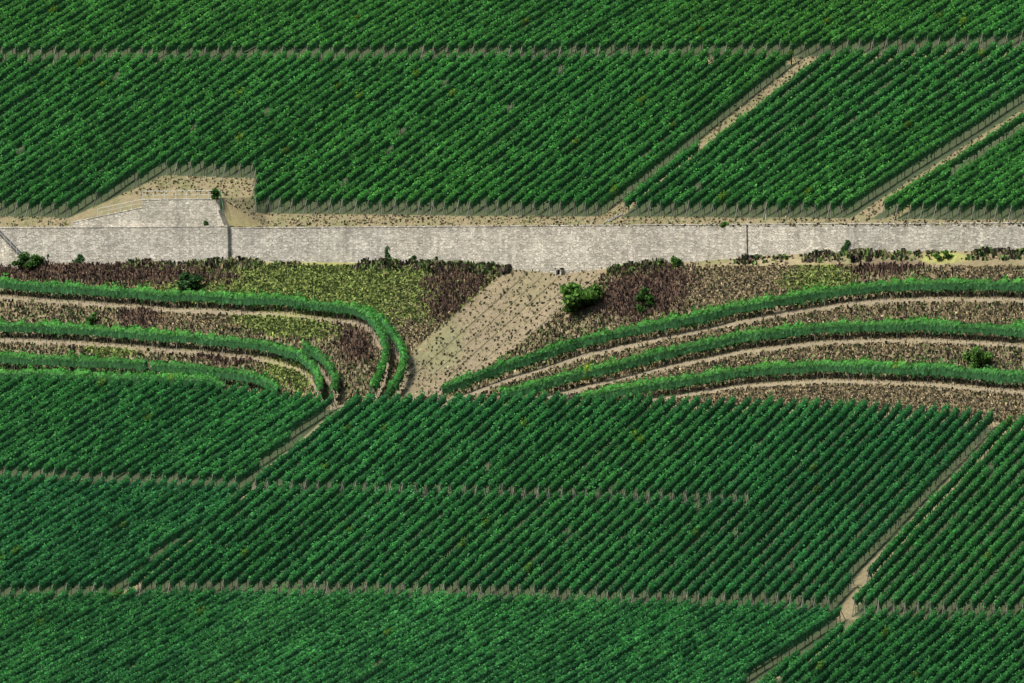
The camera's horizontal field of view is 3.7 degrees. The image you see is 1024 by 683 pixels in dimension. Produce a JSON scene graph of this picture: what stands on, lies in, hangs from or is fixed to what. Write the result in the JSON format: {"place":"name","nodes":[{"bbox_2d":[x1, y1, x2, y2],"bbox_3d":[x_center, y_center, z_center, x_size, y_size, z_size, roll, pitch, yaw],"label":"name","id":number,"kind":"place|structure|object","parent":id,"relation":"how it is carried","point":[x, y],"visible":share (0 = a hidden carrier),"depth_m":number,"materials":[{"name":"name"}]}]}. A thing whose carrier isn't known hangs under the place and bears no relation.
{"place":"outdoors","nodes":[
{"label":"outdoors","id":0,"kind":"place"},
{"bbox_2d":[11,251,45,267],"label":"bush","id":1,"kind":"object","parent":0,"point":[33,260],"depth_m":2079.44,"materials":[{"name":"green plant"}]},
{"bbox_2d":[0,0,1023,682],"bbox_3d":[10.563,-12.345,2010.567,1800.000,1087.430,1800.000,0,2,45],"label":"terrain","id":2,"kind":"structure","parent":0,"point":[232,214],"depth_m":2001.48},
{"bbox_2d":[85,312,95,325],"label":"shrub","id":3,"kind":"object","parent":2,"relation":"on","point":[92,317],"depth_m":2055.71,"materials":[{"name":"green plant"}]},
{"bbox_2d":[175,272,203,290],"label":"shrub","id":4,"kind":"object","parent":2,"relation":"on","point":[192,282],"depth_m":2051.70,"materials":[{"name":"green plant"}]},
{"bbox_2d":[210,188,219,199],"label":"shrub","id":5,"kind":"object","parent":2,"relation":"on","point":[214,192],"depth_m":2057.72,"materials":[{"name":"green plant"}]},
{"bbox_2d":[0,260,935,369],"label":"purple brown weeds","id":6,"kind":"object","parent":2,"relation":"on","point":[359,338],"visible":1,"depth_m":2019.29,"materials":[{"name":"plant"}]},
{"bbox_2d":[315,214,620,222],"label":"dirt path","id":7,"kind":"structure","parent":2,"relation":"on","point":[613,218],"depth_m":2010.08,"materials":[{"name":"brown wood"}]},
{"bbox_2d":[82,264,857,395],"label":"green weeds","id":8,"kind":"object","parent":2,"relation":"on","point":[372,278],"visible":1,"depth_m":2031.52,"materials":[{"name":"plant"}]},
{"bbox_2d":[407,269,596,380],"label":"young vine stakes","id":9,"kind":"object","parent":2,"relation":"on","point":[502,320],"visible":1,"depth_m":2006.67,"materials":[{"name":"brown wood"}]},
{"bbox_2d":[404,266,608,396],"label":"strip tufts","id":10,"kind":"object","parent":2,"relation":"on","point":[479,335],"visible":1,"depth_m":2007.04,"materials":[{"name":"beige plant"}]},
{"bbox_2d":[0,0,1023,682],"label":"vine leaves","id":11,"kind":"object","parent":2,"relation":"on","point":[484,602],"visible":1,"depth_m":1984.67,"materials":[{"name":"green plant"}]},
{"bbox_2d":[0,0,1023,682],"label":"vine rows","id":12,"kind":"object","parent":2,"relation":"on","point":[560,350],"visible":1,"depth_m":1990.11,"materials":[{"name":"green plant"}]},
{"bbox_2d":[0,198,1023,275],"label":"retaining wall","id":13,"kind":"structure","parent":2,"relation":"on","point":[172,230],"depth_m":2026.43,"materials":[{"name":"stone"}]},
{"bbox_2d":[72,254,83,263],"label":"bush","id":14,"kind":"object","parent":13,"relation":"attached to","point":[79,258],"visible":1,"depth_m":2075.45,"materials":[{"name":"green plant"}]},
{"bbox_2d":[0,190,223,261],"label":"railings","id":15,"kind":"object","parent":13,"relation":"on","point":[131,208],"visible":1,"depth_m":2068.44,"materials":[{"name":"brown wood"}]},
{"bbox_2d":[384,246,391,260],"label":"ivy joint","id":16,"kind":"object","parent":13,"relation":"attached to","point":[387,254],"visible":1,"depth_m":2035.86,"materials":[{"name":"green plant"}]},
{"bbox_2d":[841,240,849,251],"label":"ivy joint","id":17,"kind":"object","parent":13,"relation":"attached to","point":[845,245],"visible":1,"depth_m":1978.75,"materials":[{"name":"green plant"}]},
{"bbox_2d":[0,2,1023,682],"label":"posts","id":18,"kind":"object","parent":2,"relation":"on","point":[328,588],"visible":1,"depth_m":1985.11,"materials":[{"name":"brown wood"}]},
{"bbox_2d":[0,264,1023,420],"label":"dry green weeds","id":19,"kind":"object","parent":2,"relation":"on","point":[528,343],"visible":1,"depth_m":1992.31,"materials":[{"name":"green plant"}]},
{"bbox_2d":[0,48,1023,226],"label":"dry tufts","id":20,"kind":"object","parent":2,"relation":"on","point":[567,216],"visible":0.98,"depth_m":2024.16,"materials":[{"name":"beige plant"}]},
{"bbox_2d":[0,262,1023,422],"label":"dry weeds","id":21,"kind":"object","parent":2,"relation":"on","point":[562,319],"depth_m":1980.34,"materials":[{"name":"brown plant"}]},
{"bbox_2d":[120,246,1023,276],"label":"wall weeds","id":22,"kind":"object","parent":2,"relation":"on","point":[854,255],"depth_m":2006.12,"materials":[{"name":"green plant"}]},
{"bbox_2d":[559,282,603,312],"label":"shrub","id":23,"kind":"object","parent":2,"relation":"on","point":[576,295],"depth_m":1997.82,"materials":[{"name":"green plant"}]},
{"bbox_2d":[635,287,655,311],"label":"shrub","id":24,"kind":"object","parent":2,"relation":"on","point":[645,296],"depth_m":1989.06,"materials":[{"name":"green plant"}]},
{"bbox_2d":[670,255,681,266],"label":"bush","id":25,"kind":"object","parent":2,"relation":"on","point":[676,261],"depth_m":1997.68,"materials":[{"name":"green plant"}]},
{"bbox_2d":[719,221,728,228],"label":"wall top shrub","id":26,"kind":"object","parent":2,"relation":"on","point":[723,224],"depth_m":1967.33,"materials":[{"name":"green plant"}]},
{"bbox_2d":[962,346,993,368],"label":"shrub","id":27,"kind":"object","parent":2,"relation":"on","point":[976,355],"depth_m":1931.16,"materials":[{"name":"green plant"}]},
{"bbox_2d":[933,250,954,258],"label":"bush","id":28,"kind":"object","parent":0,"point":[938,256],"depth_m":1964.93,"materials":[{"name":"green plant"}]}
]}

